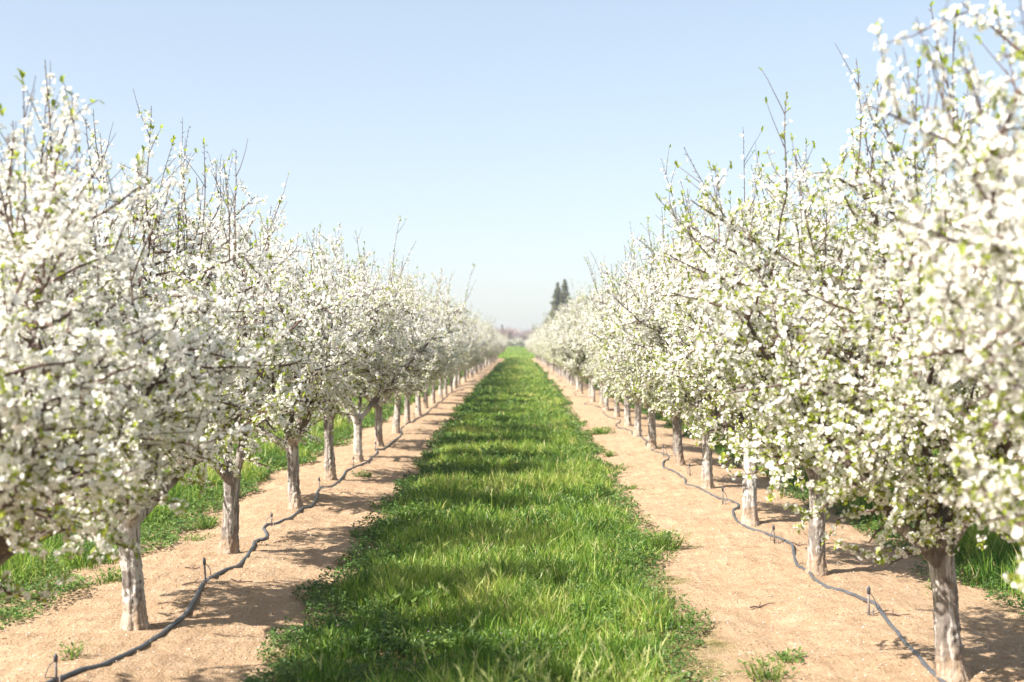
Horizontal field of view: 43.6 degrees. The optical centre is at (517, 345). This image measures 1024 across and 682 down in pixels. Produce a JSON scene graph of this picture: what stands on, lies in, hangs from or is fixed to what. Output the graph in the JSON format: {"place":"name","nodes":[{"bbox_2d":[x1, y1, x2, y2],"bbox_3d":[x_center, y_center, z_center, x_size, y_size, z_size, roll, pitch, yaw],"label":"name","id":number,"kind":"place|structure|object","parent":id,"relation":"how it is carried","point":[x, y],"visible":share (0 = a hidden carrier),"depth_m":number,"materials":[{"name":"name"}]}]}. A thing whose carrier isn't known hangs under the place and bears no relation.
{"place":"outdoors","nodes":[
{"label":"outdoors","id":0,"kind":"place"},
{"bbox_2d":[0,358,1023,681],"bbox_3d":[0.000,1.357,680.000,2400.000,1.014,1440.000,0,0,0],"label":"ground","id":1,"kind":"structure","parent":0,"point":[334,502],"depth_m":9.13,"materials":[{"name":"soil"}]},
{"bbox_2d":[45,653,61,681],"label":"sprinkler stake","id":2,"kind":"object","parent":1,"relation":"on","point":[55,657],"visible":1,"depth_m":6.46,"materials":[{"name":"plastic"}]},
{"bbox_2d":[50,641,86,659],"bbox_3d":[-2.430,1.659,6.966,0.187,0.112,0.247,0,0,21],"label":"weed tuft","id":3,"kind":"object","parent":1,"relation":"on","point":[72,652],"visible":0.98,"depth_m":6.99,"materials":[{"name":"green plant"}]},
{"bbox_2d":[64,580,93,589],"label":"weed tuft","id":4,"kind":"object","parent":1,"relation":"on","point":[89,583],"visible":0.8,"depth_m":9.09,"materials":[{"name":"green plant"}]},
{"bbox_2d":[80,566,121,587],"bbox_3d":[-2.914,1.650,9.251,0.448,0.149,0.360,0,0,0],"label":"weed tuft","id":5,"kind":"object","parent":1,"relation":"on","point":[109,576],"visible":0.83,"depth_m":9.21,"materials":[{"name":"green plant"}]},
{"bbox_2d":[0,61,288,605],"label":"blossom tree","id":6,"kind":"object","parent":1,"relation":"on","point":[53,387],"visible":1,"depth_m":5.26,"materials":[{"name":"white plant"}]},
{"bbox_2d":[0,89,342,631],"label":"blossom tree","id":7,"kind":"object","parent":1,"relation":"on","point":[274,403],"visible":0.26,"depth_m":8.10,"materials":[{"name":"white plant"}]},
{"bbox_2d":[176,532,214,541],"bbox_3d":[-3.021,1.750,11.638,0.485,0.083,0.421,0,0,0],"label":"weed tuft","id":8,"kind":"object","parent":1,"relation":"on","point":[191,536],"visible":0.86,"depth_m":11.65,"materials":[{"name":"green plant"}]},
{"bbox_2d":[182,578,212,584],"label":"fallen twig","id":9,"kind":"object","parent":1,"relation":"on","point":[195,582],"visible":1,"depth_m":9.12,"materials":[{"name":"brown wood"}]},
{"bbox_2d":[187,509,222,530],"bbox_3d":[-3.067,1.736,12.646,0.416,0.204,0.389,0,0,0],"label":"weed tuft","id":10,"kind":"object","parent":1,"relation":"on","point":[209,522],"visible":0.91,"depth_m":12.65,"materials":[{"name":"green plant"}]},
{"bbox_2d":[203,557,210,584],"bbox_3d":[-2.227,1.650,9.202,0.076,0.247,0.022,0,0,22],"label":"sprinkler stake","id":11,"kind":"object","parent":1,"relation":"on","point":[204,563],"visible":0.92,"depth_m":9.21,"materials":[{"name":"plastic"}]},
{"bbox_2d":[0,380,438,594],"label":"grass","id":12,"kind":"structure","parent":1,"relation":"on","point":[80,561],"depth_m":13.86,"materials":[{"name":"green plant"}]},
{"bbox_2d":[92,120,367,554],"bbox_3d":[-2.531,0.033,10.515,2.651,3.718,2.448,1,3,39],"label":"blossom tree","id":13,"kind":"object","parent":1,"relation":"on","point":[229,542],"visible":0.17,"depth_m":10.42,"materials":[{"name":"white plant"}]},
{"bbox_2d":[230,578,252,582],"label":"fallen twig","id":14,"kind":"object","parent":1,"relation":"on","point":[239,581],"visible":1,"depth_m":9.36,"materials":[{"name":"brown wood"}]},
{"bbox_2d":[266,513,273,525],"bbox_3d":[-2.362,1.698,12.242,0.082,0.188,0.035,0,0,-11],"label":"sprinkler stake","id":15,"kind":"object","parent":1,"relation":"on","point":[271,514],"visible":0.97,"depth_m":12.24,"materials":[{"name":"grey plastic"}]},
{"bbox_2d":[45,360,498,681],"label":"irrigation hose","id":16,"kind":"object","parent":1,"relation":"on","point":[164,631],"visible":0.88,"depth_m":8.98,"materials":[{"name":"black plastic"}]},
{"bbox_2d":[185,202,391,508],"bbox_3d":[-2.445,0.184,13.654,2.540,3.380,2.588,-3,-1,10],"label":"blossom tree","id":17,"kind":"object","parent":1,"relation":"on","point":[319,396],"visible":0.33,"depth_m":13.29,"materials":[{"name":"white plant"}]},
{"bbox_2d":[318,477,323,491],"bbox_3d":[-2.306,1.664,15.058,0.077,0.229,0.022,0,0,22],"label":"sprinkler stake","id":18,"kind":"object","parent":1,"relation":"on","point":[319,484],"visible":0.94,"depth_m":15.06,"materials":[{"name":"brown plastic"}]},
{"bbox_2d":[230,214,425,480],"bbox_3d":[-2.413,0.147,16.655,2.804,3.470,2.615,-2,-2,23],"label":"blossom tree","id":19,"kind":"object","parent":1,"relation":"on","point":[394,307],"visible":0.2,"depth_m":16.50,"materials":[{"name":"white plant"}]},
{"bbox_2d":[336,550,372,564],"bbox_3d":[-1.324,1.751,10.567,0.369,0.150,0.332,0,0,0],"label":"weed tuft","id":20,"kind":"object","parent":1,"relation":"on","point":[353,555],"visible":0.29,"depth_m":10.56,"materials":[{"name":"green plant"}]},
{"bbox_2d":[271,243,451,461],"bbox_3d":[-2.430,0.130,19.032,2.364,3.461,2.560,1,1,39],"label":"blossom tree","id":21,"kind":"object","parent":1,"relation":"on","point":[418,358],"visible":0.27,"depth_m":19.10,"materials":[{"name":"white plant"}]},
{"bbox_2d":[351,469,381,476],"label":"weed tuft","id":22,"kind":"object","parent":1,"relation":"on","point":[365,474],"visible":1,"depth_m":17.23,"materials":[{"name":"green plant"}]},
{"bbox_2d":[337,250,459,446],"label":"blossom tree","id":23,"kind":"object","parent":1,"relation":"on","point":[377,407],"visible":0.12,"depth_m":21.94,"materials":[{"name":"white plant"}]},
{"bbox_2d":[329,261,474,433],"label":"blossom tree","id":24,"kind":"object","parent":1,"relation":"on","point":[397,408],"visible":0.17,"depth_m":25.25,"materials":[{"name":"white plant"}]},
{"bbox_2d":[379,581,440,609],"bbox_3d":[-0.706,1.716,8.720,0.457,0.221,0.371,0,0,0],"label":"dock plant","id":25,"kind":"object","parent":1,"relation":"on","point":[414,594],"visible":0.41,"depth_m":8.66,"materials":[{"name":"green plant"}]},
{"bbox_2d":[403,287,459,422],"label":"blossom tree","id":26,"kind":"object","parent":1,"relation":"on","point":[407,401],"visible":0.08,"depth_m":28.62,"materials":[{"name":"white plant"}]},
{"bbox_2d":[412,289,472,415],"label":"blossom tree","id":27,"kind":"object","parent":1,"relation":"on","point":[463,349],"visible":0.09,"depth_m":31.74,"materials":[{"name":"white plant"}]},
{"bbox_2d":[422,294,462,408],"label":"blossom tree","id":28,"kind":"object","parent":1,"relation":"on","point":[425,400],"visible":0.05,"depth_m":34.70,"materials":[{"name":"white plant"}]},
{"bbox_2d":[428,292,478,403],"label":"blossom tree","id":29,"kind":"object","parent":1,"relation":"on","point":[433,389],"visible":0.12,"depth_m":37.70,"materials":[{"name":"white plant"}]},
{"bbox_2d":[434,283,483,398],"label":"blossom tree","id":30,"kind":"object","parent":1,"relation":"on","point":[476,344],"visible":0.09,"depth_m":40.80,"materials":[{"name":"white plant"}]},
{"bbox_2d":[443,297,485,395],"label":"blossom tree","id":31,"kind":"object","parent":1,"relation":"on","point":[445,393],"visible":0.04,"depth_m":43.70,"materials":[{"name":"white plant"}]},
{"bbox_2d":[449,313,486,392],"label":"blossom tree","id":32,"kind":"object","parent":1,"relation":"on","point":[451,384],"visible":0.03,"depth_m":46.62,"materials":[{"name":"white plant"}]},
{"bbox_2d":[450,311,486,388],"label":"blossom tree","id":33,"kind":"object","parent":1,"relation":"on","point":[455,376],"visible":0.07,"depth_m":49.66,"materials":[{"name":"white plant"}]},
{"bbox_2d":[457,302,489,386],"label":"blossom tree","id":34,"kind":"object","parent":1,"relation":"on","point":[480,342],"visible":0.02,"depth_m":52.62,"materials":[{"name":"white plant"}]},
{"bbox_2d":[462,311,488,382],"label":"blossom tree","id":35,"kind":"object","parent":1,"relation":"on","point":[464,377],"visible":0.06,"depth_m":58.45,"materials":[{"name":"white plant"}]},
{"bbox_2d":[457,318,495,384],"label":"blossom tree","id":36,"kind":"object","parent":1,"relation":"on","point":[476,362],"visible":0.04,"depth_m":55.78,"materials":[{"name":"white plant"}]},
{"bbox_2d":[239,357,718,681],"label":"grass","id":37,"kind":"structure","parent":1,"relation":"on","point":[465,589],"depth_m":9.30,"materials":[{"name":"green plant"}]},
{"bbox_2d":[466,314,492,378],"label":"blossom tree","id":38,"kind":"object","parent":1,"relation":"on","point":[467,371],"visible":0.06,"depth_m":64.56,"materials":[{"name":"white plant"}]},
{"bbox_2d":[469,322,495,377],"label":"blossom tree","id":39,"kind":"object","parent":1,"relation":"on","point":[487,352],"visible":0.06,"depth_m":67.65,"materials":[{"name":"white plant"}]},
{"bbox_2d":[472,318,495,376],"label":"blossom tree","id":40,"kind":"object","parent":1,"relation":"on","point":[488,342],"visible":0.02,"depth_m":70.75,"materials":[{"name":"white plant"}]},
{"bbox_2d":[476,319,496,373],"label":"blossom tree","id":41,"kind":"object","parent":1,"relation":"on","point":[490,340],"visible":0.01,"depth_m":77.02,"materials":[{"name":"white plant"}]},
{"bbox_2d":[477,339,496,372],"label":"blossom tree","id":42,"kind":"object","parent":1,"relation":"on","point":[489,353],"visible":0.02,"depth_m":80.03,"materials":[{"name":"white plant"}]},
{"bbox_2d":[478,328,499,371],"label":"blossom tree","id":43,"kind":"object","parent":1,"relation":"on","point":[491,350],"visible":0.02,"depth_m":83.15,"materials":[{"name":"white plant"}]},
{"bbox_2d":[480,335,500,370],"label":"blossom tree","id":44,"kind":"object","parent":1,"relation":"on","point":[494,352],"visible":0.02,"depth_m":85.67,"materials":[{"name":"white plant"}]},
{"bbox_2d":[481,340,500,369],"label":"blossom tree","id":45,"kind":"object","parent":1,"relation":"on","point":[490,355],"visible":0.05,"depth_m":88.89,"materials":[{"name":"white plant"}]},
{"bbox_2d":[487,337,505,365],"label":"blossom tree","id":46,"kind":"object","parent":1,"relation":"on","point":[499,350],"visible":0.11,"depth_m":107.19,"materials":[{"name":"white plant"}]},
{"bbox_2d":[0,369,1023,628],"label":"weeds","id":47,"kind":"object","parent":1,"relation":"on","point":[164,535],"visible":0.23,"depth_m":12.41,"materials":[{"name":"green plant"}]},
{"bbox_2d":[1,402,1022,681],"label":"fallen petals","id":48,"kind":"object","parent":1,"relation":"on","point":[679,568],"visible":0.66,"depth_m":8.86,"materials":[{"name":"white plant"}]},
{"bbox_2d":[1,403,1023,681],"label":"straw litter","id":49,"kind":"object","parent":1,"relation":"on","point":[645,583],"visible":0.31,"depth_m":8.97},
{"bbox_2d":[494,325,535,345],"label":"bare treeline","id":50,"kind":"object","parent":1,"relation":"on","point":[511,334],"visible":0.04,"depth_m":426.32,"materials":[{"name":"plant"}]},
{"bbox_2d":[508,337,523,345],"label":"blossom tree","id":51,"kind":"object","parent":1,"relation":"on","point":[520,341],"visible":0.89,"depth_m":303.15,"materials":[{"name":"white plant"}]},
{"bbox_2d":[527,327,540,361],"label":"blossom tree","id":52,"kind":"object","parent":1,"relation":"on","point":[530,345],"visible":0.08,"depth_m":127.90,"materials":[{"name":"white plant"}]},
{"bbox_2d":[531,326,551,368],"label":"blossom tree","id":53,"kind":"object","parent":1,"relation":"on","point":[536,352],"visible":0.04,"depth_m":88.60,"materials":[{"name":"white plant"}]},
{"bbox_2d":[533,319,554,371],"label":"blossom tree","id":54,"kind":"object","parent":1,"relation":"on","point":[553,369],"visible":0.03,"depth_m":82.57,"materials":[{"name":"white plant"}]},
{"bbox_2d":[532,316,558,374],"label":"blossom tree","id":55,"kind":"object","parent":1,"relation":"on","point":[537,335],"visible":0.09,"depth_m":73.15,"materials":[{"name":"white plant"}]},
{"bbox_2d":[536,319,556,373],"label":"blossom tree","id":56,"kind":"object","parent":1,"relation":"on","point":[545,355],"visible":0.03,"depth_m":76.46,"materials":[{"name":"white plant"}]},
{"bbox_2d":[536,330,561,376],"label":"blossom tree","id":57,"kind":"object","parent":1,"relation":"on","point":[560,375],"visible":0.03,"depth_m":70.15,"materials":[{"name":"white plant"}]},
{"bbox_2d":[538,324,563,377],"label":"blossom tree","id":58,"kind":"object","parent":1,"relation":"on","point":[562,374],"visible":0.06,"depth_m":67.13,"materials":[{"name":"white plant"}]},
{"bbox_2d":[540,325,565,379],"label":"blossom tree","id":59,"kind":"object","parent":1,"relation":"on","point":[554,361],"visible":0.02,"depth_m":63.96,"materials":[{"name":"white plant"}]},
{"bbox_2d":[537,313,569,382],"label":"blossom tree","id":60,"kind":"object","parent":1,"relation":"on","point":[568,376],"visible":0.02,"depth_m":58.04,"materials":[{"name":"white plant"}]},
{"bbox_2d":[544,320,566,380],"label":"blossom tree","id":61,"kind":"object","parent":1,"relation":"on","point":[555,358],"visible":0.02,"depth_m":61.06,"materials":[{"name":"white plant"}]},
{"bbox_2d":[547,282,565,320],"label":"conifer","id":62,"kind":"object","parent":1,"relation":"on","point":[557,297],"visible":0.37,"depth_m":239.50,"materials":[{"name":"green plant"}]},
{"bbox_2d":[541,315,572,385],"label":"blossom tree","id":63,"kind":"object","parent":1,"relation":"on","point":[571,376],"visible":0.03,"depth_m":54.94,"materials":[{"name":"white plant"}]},
{"bbox_2d":[541,314,575,386],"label":"blossom tree","id":64,"kind":"object","parent":1,"relation":"on","point":[574,380],"visible":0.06,"depth_m":51.99,"materials":[{"name":"white plant"}]},
{"bbox_2d":[543,301,578,389],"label":"blossom tree","id":65,"kind":"object","parent":1,"relation":"on","point":[551,350],"visible":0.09,"depth_m":49.01,"materials":[{"name":"white plant"}]},
{"bbox_2d":[547,299,583,393],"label":"blossom tree","id":66,"kind":"object","parent":1,"relation":"on","point":[581,381],"visible":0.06,"depth_m":45.76,"materials":[{"name":"white plant"}]},
{"bbox_2d":[559,279,571,311],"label":"conifer","id":67,"kind":"object","parent":1,"relation":"on","point":[564,286],"visible":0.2,"depth_m":242.66,"materials":[{"name":"green plant"}]},
{"bbox_2d":[553,289,590,396],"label":"blossom tree","id":68,"kind":"object","parent":1,"relation":"on","point":[589,389],"visible":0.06,"depth_m":42.72,"materials":[{"name":"white plant"}]},
{"bbox_2d":[556,280,603,403],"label":"blossom tree","id":69,"kind":"object","parent":1,"relation":"on","point":[568,314],"visible":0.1,"depth_m":36.53,"materials":[{"name":"white plant"}]},
{"bbox_2d":[562,287,599,401],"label":"blossom tree","id":70,"kind":"object","parent":1,"relation":"on","point":[592,399],"visible":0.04,"depth_m":39.70,"materials":[{"name":"white plant"}]},
{"bbox_2d":[551,293,618,410],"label":"blossom tree","id":71,"kind":"object","parent":1,"relation":"on","point":[571,361],"visible":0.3,"depth_m":33.44,"materials":[{"name":"white plant"}]},
{"bbox_2d":[580,426,614,434],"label":"weed tuft","id":72,"kind":"object","parent":1,"relation":"on","point":[600,430],"visible":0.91,"depth_m":25.45,"materials":[{"name":"green plant"}]},
{"bbox_2d":[570,262,631,426],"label":"blossom tree","id":73,"kind":"object","parent":1,"relation":"on","point":[627,418],"visible":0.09,"depth_m":27.26,"materials":[{"name":"white plant"}]},
{"bbox_2d":[570,263,641,417],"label":"blossom tree","id":74,"kind":"object","parent":1,"relation":"on","point":[616,411],"visible":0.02,"depth_m":30.49,"materials":[{"name":"white plant"}]},
{"bbox_2d":[602,450,616,456],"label":"weed tuft","id":75,"kind":"object","parent":1,"relation":"on","point":[610,454],"visible":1,"depth_m":20.34,"materials":[{"name":"green plant"}]},
{"bbox_2d":[578,245,656,435],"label":"blossom tree","id":76,"kind":"object","parent":1,"relation":"on","point":[637,422],"visible":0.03,"depth_m":24.12,"materials":[{"name":"white plant"}]},
{"bbox_2d":[609,463,636,468],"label":"weed tuft","id":77,"kind":"object","parent":1,"relation":"on","point":[620,466],"visible":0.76,"depth_m":18.43,"materials":[{"name":"green plant"}]},
{"bbox_2d":[585,256,668,449],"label":"blossom tree","id":78,"kind":"object","parent":1,"relation":"on","point":[652,442],"visible":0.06,"depth_m":21.28,"materials":[{"name":"white plant"}]},
{"bbox_2d":[616,484,645,489],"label":"weed tuft","id":79,"kind":"object","parent":1,"relation":"on","point":[633,487],"visible":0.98,"depth_m":15.93,"materials":[{"name":"green plant"}]},
{"bbox_2d":[583,221,692,465],"bbox_3d":[2.272,0.058,18.322,2.669,3.651,2.641,0,0,14],"label":"blossom tree","id":80,"kind":"object","parent":1,"relation":"on","point":[678,457],"visible":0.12,"depth_m":18.42,"materials":[{"name":"white plant"}]},
{"bbox_2d":[638,527,698,554],"bbox_3d":[1.308,1.691,11.278,0.585,0.234,0.562,0,0,33],"label":"weed tuft","id":81,"kind":"object","parent":1,"relation":"on","point":[662,542],"visible":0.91,"depth_m":11.22,"materials":[{"name":"green plant"}]},
{"bbox_2d":[597,194,807,488],"bbox_3d":[2.114,0.071,15.401,2.702,3.646,2.508,0,1,42],"label":"blossom tree","id":82,"kind":"object","parent":1,"relation":"on","point":[707,482],"visible":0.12,"depth_m":15.48,"materials":[{"name":"white plant"}]},
{"bbox_2d":[604,144,830,526],"bbox_3d":[2.186,-0.034,12.541,2.654,3.754,2.501,0,0,9],"label":"blossom tree","id":83,"kind":"object","parent":1,"relation":"on","point":[659,324],"visible":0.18,"depth_m":12.43,"materials":[{"name":"white plant"}]},
{"bbox_2d":[721,486,727,504],"bbox_3d":[2.245,1.657,13.860,0.075,0.253,0.022,0,0,27],"label":"sprinkler stake","id":84,"kind":"object","parent":1,"relation":"on","point":[722,496],"visible":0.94,"depth_m":13.86,"materials":[{"name":"grey plastic"}]},
{"bbox_2d":[536,360,946,681],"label":"irrigation hose","id":85,"kind":"object","parent":1,"relation":"on","point":[906,644],"visible":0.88,"depth_m":9.52,"materials":[{"name":"black plastic"}]},
{"bbox_2d":[717,647,798,681],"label":"weed tuft","id":86,"kind":"object","parent":1,"relation":"on","point":[766,675],"visible":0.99,"depth_m":6.75,"materials":[{"name":"green plant"}]},
{"bbox_2d":[750,602,774,607],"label":"fallen twig","id":87,"kind":"object","parent":1,"relation":"on","point":[759,606],"visible":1,"depth_m":8.57,"materials":[{"name":"brown wood"}]},
{"bbox_2d":[770,525,778,543],"bbox_3d":[2.248,1.684,11.211,0.082,0.223,0.038,0,0,-11],"label":"sprinkler stake","id":88,"kind":"object","parent":1,"relation":"on","point":[773,530],"visible":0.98,"depth_m":11.21,"materials":[{"name":"grey plastic"}]},
{"bbox_2d":[757,646,807,663],"bbox_3d":[1.476,1.729,7.128,0.284,0.090,0.239,0,0,0],"label":"weed tuft","id":89,"kind":"object","parent":1,"relation":"on","point":[783,654],"visible":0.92,"depth_m":7.14,"materials":[{"name":"green plant"}]},
{"bbox_2d":[651,126,920,575],"bbox_3d":[2.071,0.153,9.695,2.272,3.417,2.556,0,0,-6],"label":"blossom tree","id":90,"kind":"object","parent":1,"relation":"on","point":[816,564],"visible":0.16,"depth_m":9.57,"materials":[{"name":"white plant"}]},
{"bbox_2d":[554,363,1023,599],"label":"grass","id":91,"kind":"structure","parent":1,"relation":"on","point":[998,550],"depth_m":10.18,"materials":[{"name":"green plant"}]},
{"bbox_2d":[655,1,1023,681],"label":"blossom tree","id":92,"kind":"object","parent":1,"relation":"on","point":[877,357],"visible":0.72,"depth_m":6.41,"materials":[{"name":"white plant"}]},
{"bbox_2d":[865,586,876,615],"bbox_3d":[2.271,1.668,8.197,0.075,0.253,0.023,0,0,27],"label":"sprinkler stake","id":93,"kind":"object","parent":1,"relation":"on","point":[868,612],"visible":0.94,"depth_m":8.20,"materials":[{"name":"plastic"}]},
{"bbox_2d":[885,609,909,615],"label":"fallen twig","id":94,"kind":"object","parent":1,"relation":"on","point":[892,613],"visible":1,"depth_m":8.14,"materials":[{"name":"brown wood"}]},
{"bbox_2d":[844,0,1023,591],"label":"blossom tree","id":95,"kind":"object","parent":1,"relation":"on","point":[996,248],"visible":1,"depth_m":3.90,"materials":[{"name":"white plant"}]},
{"bbox_2d":[960,378,984,407],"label":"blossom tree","id":96,"kind":"object","parent":1,"relation":"on","point":[962,389],"depth_m":20.41,"materials":[{"name":"white plant"}]},
{"bbox_2d":[968,309,988,405],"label":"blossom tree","id":97,"kind":"object","parent":1,"relation":"on","point":[980,391],"visible":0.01,"depth_m":18.02,"materials":[{"name":"white plant"}]},
{"bbox_2d":[0,395,1023,681],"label":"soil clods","id":98,"kind":"object","parent":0,"point":[652,585],"visible":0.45,"depth_m":9.03,"materials":[{"name":"brown soil"}]},
{"bbox_2d":[0,0,1023,345],"label":"sky","id":99,"kind":"structure","parent":0,"point":[517,141],"materials":[{"name":"blue"}]},
{"bbox_2d":[498,346,534,357],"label":"grass","id":100,"kind":"structure","parent":0,"point":[516,351],"depth_m":214.11,"materials":[{"name":"green plant"}]}
]}

